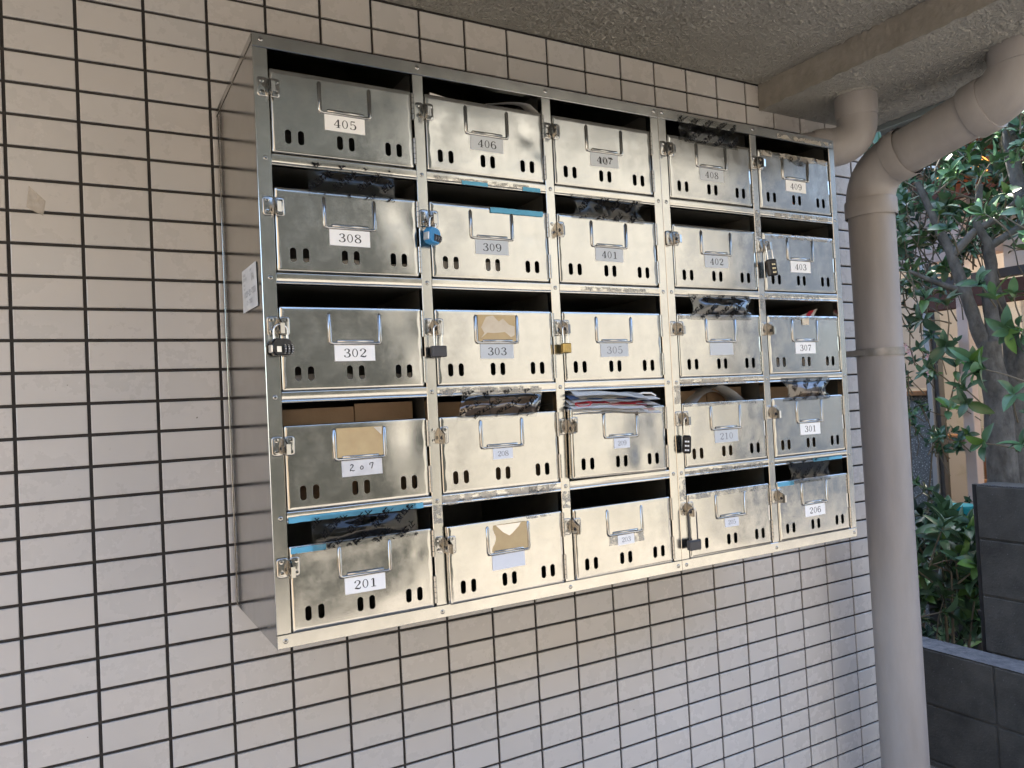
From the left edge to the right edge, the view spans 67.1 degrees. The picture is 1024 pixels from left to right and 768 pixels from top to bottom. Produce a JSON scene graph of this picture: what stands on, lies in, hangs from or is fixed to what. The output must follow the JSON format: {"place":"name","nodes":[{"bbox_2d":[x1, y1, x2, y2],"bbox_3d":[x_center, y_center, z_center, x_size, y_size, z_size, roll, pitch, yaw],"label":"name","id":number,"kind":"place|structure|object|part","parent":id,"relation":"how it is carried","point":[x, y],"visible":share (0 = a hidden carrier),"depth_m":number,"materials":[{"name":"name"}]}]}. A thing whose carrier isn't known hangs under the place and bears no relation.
{"place":"outdoors","nodes":[
{"label":"outdoors","id":0,"kind":"place"},
{"bbox_2d":[948,427,986,478],"bbox_3d":[3.382,0.870,5.187,0.800,1.110,0.800,-2,-2,-29],"label":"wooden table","id":1,"kind":"object","parent":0,"point":[985,471],"visible":0.02,"depth_m":5.67,"materials":[{"name":"brown wood"}]},
{"label":"ground","id":2,"kind":"structure","parent":0,"visible":0},
{"bbox_2d":[880,117,1023,628],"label":"cafe house","id":3,"kind":"structure","parent":2,"relation":"on","point":[965,468],"depth_m":4.53,"materials":[{"name":"stone"}]},
{"bbox_2d":[919,264,941,501],"bbox_3d":[2.802,0.353,4.005,0.080,2.180,1.262,-2,-2,-29],"label":"window frame","id":4,"kind":"structure","parent":3,"relation":"in","point":[928,345],"depth_m":4.52,"materials":[{"name":"silver metal"}]},
{"bbox_2d":[919,263,1023,499],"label":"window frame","id":5,"kind":"structure","parent":3,"relation":"in","point":[1004,272],"depth_m":4.50,"materials":[{"name":"brown"}]},
{"bbox_2d":[922,482,1023,767],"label":"block wall","id":6,"kind":"structure","parent":2,"relation":"on","point":[975,706],"depth_m":2.68,"materials":[{"name":"grey concrete"}]},
{"label":"garden soil","id":7,"kind":"structure","parent":0,"visible":0},
{"bbox_2d":[904,330,980,627],"bbox_3d":[2.309,0.575,4.284,0.452,1.802,0.470,-2,-2,-29],"label":"shrub","id":8,"kind":"object","parent":7,"relation":"on","point":[940,436],"visible":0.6,"depth_m":4.22,"materials":[{"name":"green plant"}]},
{"bbox_2d":[864,111,1023,660],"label":"tree","id":9,"kind":"object","parent":7,"relation":"on","point":[1000,447],"visible":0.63,"depth_m":3.00,"materials":[{"name":"green plant"}]},
{"bbox_2d":[913,483,980,647],"bbox_3d":[2.183,0.982,3.687,0.902,0.983,1.052,-2,-2,-29],"label":"shrub","id":10,"kind":"object","parent":7,"relation":"on","point":[919,511],"visible":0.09,"depth_m":3.81,"materials":[{"name":"green plant"}]},
{"bbox_2d":[915,490,982,650],"bbox_3d":[1.853,0.957,3.151,0.747,1.037,0.628,-2,-2,-29],"label":"shrub","id":11,"kind":"object","parent":7,"relation":"on","point":[947,532],"visible":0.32,"depth_m":3.01,"materials":[{"name":"green plant"}]},
{"bbox_2d":[925,540,982,650],"bbox_3d":[2.314,1.117,3.940,0.240,0.676,0.260,-2,-2,-29],"label":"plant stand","id":12,"kind":"object","parent":7,"relation":"on","point":[960,627],"depth_m":3.94,"materials":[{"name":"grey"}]},
{"bbox_2d":[953,503,972,526],"bbox_3d":[2.293,0.698,3.951,0.144,0.160,0.144,-2,-2,-29],"label":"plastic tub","id":13,"kind":"object","parent":12,"relation":"on","point":[967,507],"visible":0.13,"depth_m":3.89,"materials":[{"name":"teal plastic"}]},
{"bbox_2d":[897,112,1023,482],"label":"tree","id":14,"kind":"object","parent":7,"relation":"on","point":[1014,364],"visible":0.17,"depth_m":3.52,"materials":[{"name":"green plant"}]},
{"bbox_2d":[972,484,992,653],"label":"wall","id":15,"kind":"structure","parent":7,"relation":"on","point":[980,585],"depth_m":2.79,"materials":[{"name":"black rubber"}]},
{"bbox_2d":[984,115,1023,229],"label":"sapling","id":16,"kind":"object","parent":7,"relation":"on","point":[1016,175],"visible":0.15,"depth_m":3.02,"materials":[{"name":"green plant"}]},
{"label":"pavement","id":17,"kind":"structure","parent":0,"visible":0},
{"bbox_2d":[0,0,1023,767],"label":"apartment building","id":18,"kind":"structure","parent":17,"relation":"on","point":[132,634],"depth_m":1.34,"materials":[{"name":"tile"}]},
{"bbox_2d":[215,32,681,649],"bbox_3d":[-0.095,-0.067,1.353,0.720,0.846,0.342,-2,-2,-29],"label":"mailbox cabinet","id":19,"kind":"object","parent":18,"relation":"attached to","point":[593,504],"visible":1,"depth_m":1.21,"materials":[{"name":"metal"}]},
{"bbox_2d":[269,323,293,355],"bbox_3d":[-0.314,-0.061,1.051,0.031,0.044,0.017,-2,-2,-41],"label":"padlock","id":20,"kind":"object","parent":19,"relation":"hanging from","point":[281,346],"visible":1,"depth_m":1.05,"materials":[{"name":"black plastic"}]},
{"bbox_2d":[291,544,325,553],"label":"masking tape","id":21,"kind":"object","parent":19,"relation":"attached to","point":[307,549],"visible":1,"depth_m":1.07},
{"bbox_3d":[-0.239,-0.384,1.121,0.215,0.117,0.027,-2,-2,-29],"label":"door","id":22,"kind":"part","parent":19,"relation":"part of","materials":[{"name":"metal"}]},
{"bbox_3d":[-0.231,-0.218,1.117,0.215,0.118,0.027,-2,-2,-29],"label":"door","id":23,"kind":"part","parent":19,"relation":"part of","materials":[{"name":"metal"}]},
{"bbox_2d":[290,259,406,266],"bbox_3d":[-0.245,-0.172,1.134,0.195,0.025,0.013,-2,-2,-29],"label":"paper mail","id":24,"kind":"object","parent":19,"relation":"in","point":[356,262],"visible":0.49,"depth_m":1.14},
{"bbox_2d":[282,401,415,499],"bbox_3d":[-0.247,0.099,1.163,0.214,0.138,0.009,-2,-2,-29],"label":"cardboard sheet","id":25,"kind":"object","parent":19,"relation":"on","point":[379,411],"visible":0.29,"depth_m":1.17,"materials":[{"name":"brown cardboard"}]},
{"bbox_2d":[309,162,394,201],"bbox_3d":[-0.232,-0.293,1.123,0.129,0.049,0.003,-2,-2,-29],"label":"printed tape","id":26,"kind":"object","parent":19,"relation":"attached to","point":[360,188],"visible":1,"depth_m":1.12,"materials":[{"name":"black plastic"}]},
{"bbox_3d":[-0.223,-0.052,1.112,0.215,0.117,0.027,-2,-2,-29],"label":"door","id":27,"kind":"part","parent":19,"relation":"part of","materials":[{"name":"metal"}]},
{"bbox_2d":[295,372,411,380],"bbox_3d":[-0.236,-0.006,1.130,0.195,0.025,0.014,-2,-2,-29],"label":"paper mail","id":28,"kind":"object","parent":19,"relation":"in","point":[311,377],"visible":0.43,"depth_m":1.13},
{"bbox_2d":[289,502,422,523],"bbox_3d":[-0.219,0.184,1.106,0.199,0.009,0.001,-2,-2,-29],"label":"masking tape","id":29,"kind":"object","parent":19,"relation":"attached to","point":[341,514],"visible":1,"depth_m":1.10,"materials":[{"name":"blue paper"}]},
{"bbox_3d":[-0.215,0.113,1.108,0.215,0.117,0.027,-2,-2,-29],"label":"door","id":30,"kind":"part","parent":19,"relation":"part of","materials":[{"name":"metal"}]},
{"bbox_3d":[-0.206,0.278,1.104,0.215,0.117,0.027,-2,-2,-29],"label":"door","id":31,"kind":"part","parent":19,"relation":"part of","materials":[{"name":"metal"}]},
{"bbox_2d":[312,504,417,548],"bbox_3d":[-0.207,0.205,1.106,0.157,0.052,0.010,-2,-2,-29],"label":"printed tape","id":32,"kind":"object","parent":19,"relation":"attached to","point":[375,524],"visible":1,"depth_m":1.10,"materials":[{"name":"black"}]},
{"bbox_2d":[423,215,441,245],"bbox_3d":[-0.120,-0.234,1.170,0.018,0.045,0.026,-4,-8,36],"label":"padlock","id":33,"kind":"object","parent":19,"relation":"hanging from","point":[432,236],"visible":1,"depth_m":1.16,"materials":[{"name":"blue plastic"}]},
{"bbox_2d":[430,325,446,357],"bbox_3d":[-0.112,-0.065,1.168,0.024,0.050,0.010,-2,-2,-29],"label":"padlock","id":34,"kind":"object","parent":19,"relation":"hanging from","point":[438,351],"visible":1,"depth_m":1.16,"materials":[{"name":"grey metal"}]},
{"bbox_2d":[443,261,499,270],"bbox_3d":[-0.062,-0.183,1.238,0.150,0.034,0.014,-2,-2,-29],"label":"paper mail","id":35,"kind":"object","parent":19,"relation":"in","point":[456,266],"visible":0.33,"depth_m":1.25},
{"bbox_2d":[462,180,487,186],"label":"masking tape","id":36,"kind":"object","parent":19,"relation":"attached to","point":[475,183],"visible":1,"depth_m":1.22,"materials":[{"name":"blue paper"}]},
{"bbox_2d":[430,93,537,112],"bbox_3d":[-0.050,-0.441,1.257,0.201,0.057,0.030,-2,-2,-29],"label":"paper mail","id":37,"kind":"object","parent":19,"relation":"in","point":[527,107],"visible":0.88,"depth_m":1.29,"materials":[{"name":"grey paper"}]},
{"bbox_3d":[-0.037,-0.391,1.236,0.215,0.117,0.027,-2,-2,-29],"label":"door","id":38,"kind":"part","parent":19,"relation":"part of","materials":[{"name":"metal"}]},
{"bbox_2d":[438,396,539,483],"bbox_3d":[-0.046,0.092,1.280,0.214,0.138,0.004,-2,-2,-29],"label":"cardboard sheet","id":39,"kind":"object","parent":19,"relation":"on","point":[446,409],"visible":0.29,"depth_m":1.29,"materials":[{"name":"brown cardboard"}]},
{"bbox_3d":[-0.029,-0.225,1.231,0.215,0.118,0.027,-2,-2,-29],"label":"door","id":40,"kind":"part","parent":19,"relation":"part of","materials":[{"name":"metal"}]},
{"bbox_3d":[-0.020,-0.059,1.227,0.215,0.117,0.027,-2,-2,-29],"label":"door","id":41,"kind":"part","parent":19,"relation":"part of","materials":[{"name":"metal"}]},
{"bbox_2d":[460,388,539,418],"bbox_3d":[-0.013,0.031,1.220,0.159,0.047,0.018,-2,-2,-29],"label":"printed tape","id":42,"kind":"object","parent":19,"relation":"attached to","point":[499,411],"visible":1,"depth_m":1.21,"materials":[{"name":"black plastic"}]},
{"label":"door","id":43,"kind":"part","parent":19,"relation":"part of","materials":[{"name":"metal"}]},
{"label":"door","id":44,"kind":"part","parent":19,"relation":"part of","materials":[{"name":"metal"}]},
{"bbox_2d":[490,207,542,216],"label":"masking tape","id":45,"kind":"object","parent":19,"relation":"attached to","point":[515,211],"visible":1,"depth_m":1.26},
{"bbox_2d":[523,187,539,192],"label":"masking tape","id":46,"kind":"object","parent":19,"relation":"attached to","point":[529,189],"visible":1,"depth_m":1.27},
{"bbox_2d":[561,326,571,353],"bbox_3d":[0.089,-0.074,1.282,0.016,0.046,0.010,-2,-2,-29],"label":"padlock","id":47,"kind":"object","parent":19,"relation":"hanging from","point":[565,348],"visible":1,"depth_m":1.28,"materials":[{"name":"gold metal"}]},
{"bbox_2d":[539,390,661,414],"bbox_3d":[0.155,0.034,1.355,0.217,0.046,0.096,-2,-2,-29],"label":"paper pile","id":48,"kind":"object","parent":19,"relation":"in","point":[614,402],"visible":0.94,"depth_m":1.32,"materials":[{"name":"white paper"}]},
{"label":"door","id":49,"kind":"part","parent":19,"relation":"part of","materials":[{"name":"metal"}]},
{"bbox_2d":[571,194,639,222],"bbox_3d":[0.170,-0.305,1.349,0.156,0.043,0.006,-2,-2,-29],"label":"printed tape","id":50,"kind":"object","parent":19,"relation":"attached to","point":[600,206],"visible":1,"depth_m":1.35,"materials":[{"name":"black plastic"}]},
{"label":"door","id":51,"kind":"part","parent":19,"relation":"part of","materials":[{"name":"metal"}]},
{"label":"door","id":52,"kind":"part","parent":19,"relation":"part of","materials":[{"name":"metal"}]},
{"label":"door","id":53,"kind":"part","parent":19,"relation":"part of","materials":[{"name":"metal"}]},
{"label":"door","id":54,"kind":"part","parent":19,"relation":"part of","materials":[{"name":"metal"}]},
{"bbox_2d":[657,108,856,569],"bbox_3d":[0.428,-0.086,1.653,0.485,0.846,0.333,-2,-2,-29],"label":"mailbox cabinet","id":55,"kind":"object","parent":18,"relation":"attached to","point":[730,213],"visible":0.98,"depth_m":1.53,"materials":[{"name":"metal"}]},
{"bbox_2d":[682,418,690,453],"bbox_3d":[0.317,0.093,1.400,0.015,0.066,0.015,1,-1,8],"label":"padlock","id":56,"kind":"object","parent":55,"relation":"hanging from","point":[686,444],"visible":1,"depth_m":1.40,"materials":[{"name":"black plastic"}]},
{"bbox_2d":[687,509,700,550],"bbox_3d":[0.327,0.263,1.396,0.026,0.075,0.011,-2,-2,-29],"label":"padlock","id":57,"kind":"object","parent":55,"relation":"hanging from","point":[693,545],"visible":1,"depth_m":1.39,"materials":[{"name":"grey metal"}]},
{"bbox_2d":[678,116,737,147],"bbox_3d":[0.378,-0.481,1.475,0.152,0.051,0.005,-2,-2,-29],"label":"printed tape","id":58,"kind":"object","parent":55,"relation":"attached to","point":[691,126],"visible":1,"depth_m":1.47,"materials":[{"name":"black plastic"}]},
{"bbox_2d":[680,387,740,458],"bbox_3d":[0.375,0.077,1.518,0.213,0.138,0.004,-2,-2,-29],"label":"cardboard sheet","id":59,"kind":"object","parent":55,"relation":"on","point":[710,396],"visible":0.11,"depth_m":1.53,"materials":[{"name":"brown cardboard"}]},
{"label":"door","id":60,"kind":"part","parent":55,"relation":"part of","materials":[{"name":"metal"}]},
{"bbox_2d":[683,385,743,402],"bbox_3d":[0.380,0.029,1.507,0.142,0.052,0.070,-2,-2,-29],"label":"curled magazine","id":61,"kind":"object","parent":55,"relation":"in","point":[728,394],"visible":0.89,"depth_m":1.51,"materials":[{"name":"grey paper"}]},
{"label":"door","id":62,"kind":"part","parent":55,"relation":"part of","materials":[{"name":"metal"}]},
{"bbox_2d":[690,294,749,318],"bbox_3d":[0.402,-0.146,1.467,0.158,0.048,0.013,-2,-2,-29],"label":"printed tape","id":63,"kind":"object","parent":55,"relation":"attached to","point":[718,313],"visible":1,"depth_m":1.47,"materials":[{"name":"black"}]},
{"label":"door","id":64,"kind":"part","parent":55,"relation":"part of","materials":[{"name":"metal"}]},
{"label":"door","id":65,"kind":"part","parent":55,"relation":"part of","materials":[{"name":"metal"}]},
{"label":"door","id":66,"kind":"part","parent":55,"relation":"part of","materials":[{"name":"metal"}]},
{"bbox_2d":[765,244,777,276],"bbox_3d":[0.510,-0.246,1.524,0.020,0.065,0.014,-9,0,-16],"label":"padlock","id":67,"kind":"object","parent":55,"relation":"hanging from","point":[771,267],"visible":1,"depth_m":1.52,"materials":[{"name":"black plastic"}]},
{"bbox_2d":[778,480,793,486],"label":"masking tape","id":68,"kind":"object","parent":55,"relation":"attached to","point":[788,483],"visible":1,"depth_m":1.53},
{"bbox_2d":[770,383,818,449],"bbox_3d":[0.577,0.070,1.633,0.213,0.138,0.004,-2,-2,-29],"label":"cardboard sheet","id":69,"kind":"object","parent":55,"relation":"on","point":[780,392],"visible":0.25,"depth_m":1.64,"materials":[{"name":"brown cardboard"}]},
{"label":"door","id":70,"kind":"part","parent":55,"relation":"part of","materials":[{"name":"metal"}]},
{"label":"door","id":71,"kind":"part","parent":55,"relation":"part of","materials":[{"name":"metal"}]},
{"bbox_2d":[776,358,828,366],"bbox_3d":[0.590,-0.039,1.597,0.195,0.032,0.015,-2,-2,-29],"label":"paper mail","id":72,"kind":"object","parent":55,"relation":"in","point":[777,363],"visible":0.16,"depth_m":1.61,"materials":[{"name":"grey paper"}]},
{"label":"door","id":73,"kind":"part","parent":55,"relation":"part of","materials":[{"name":"metal"}]},
{"bbox_2d":[784,377,829,400],"bbox_3d":[0.605,0.009,1.575,0.141,0.047,0.009,-2,-2,-29],"label":"printed tape","id":74,"kind":"object","parent":55,"relation":"attached to","point":[805,386],"visible":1,"depth_m":1.57,"materials":[{"name":"black"}]},
{"bbox_2d":[789,458,827,480],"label":"printed tape","id":75,"kind":"object","parent":55,"relation":"attached to","point":[791,462],"visible":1,"depth_m":1.56,"materials":[{"name":"black plastic"}]},
{"bbox_2d":[800,309,816,315],"bbox_3d":[0.623,-0.148,1.639,0.090,0.028,0.012,-2,-2,-29],"label":"leaflet","id":76,"kind":"object","parent":55,"relation":"in","point":[811,313],"visible":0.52,"depth_m":1.65,"materials":[{"name":"paper"}]},
{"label":"door","id":77,"kind":"part","parent":55,"relation":"part of","materials":[{"name":"metal"}]},
{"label":"door","id":78,"kind":"part","parent":55,"relation":"part of","materials":[{"name":"metal"}]},
{"bbox_2d":[814,455,841,461],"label":"masking tape","id":79,"kind":"object","parent":55,"relation":"attached to","point":[828,458],"visible":1,"depth_m":1.60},
{"bbox_2d":[801,86,879,166],"bbox_3d":[0.752,-0.650,1.959,0.339,0.218,0.112,-3,-2,15],"label":"elbow pipe","id":80,"kind":"object","parent":18,"relation":"attached to","point":[851,134],"visible":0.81,"depth_m":1.89,"materials":[{"name":"paint"}]},
{"bbox_2d":[844,35,1023,767],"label":"drain pipe","id":81,"kind":"object","parent":18,"relation":"attached to","point":[989,101],"visible":0.98,"depth_m":1.95,"materials":[{"name":"paint"}]}
]}

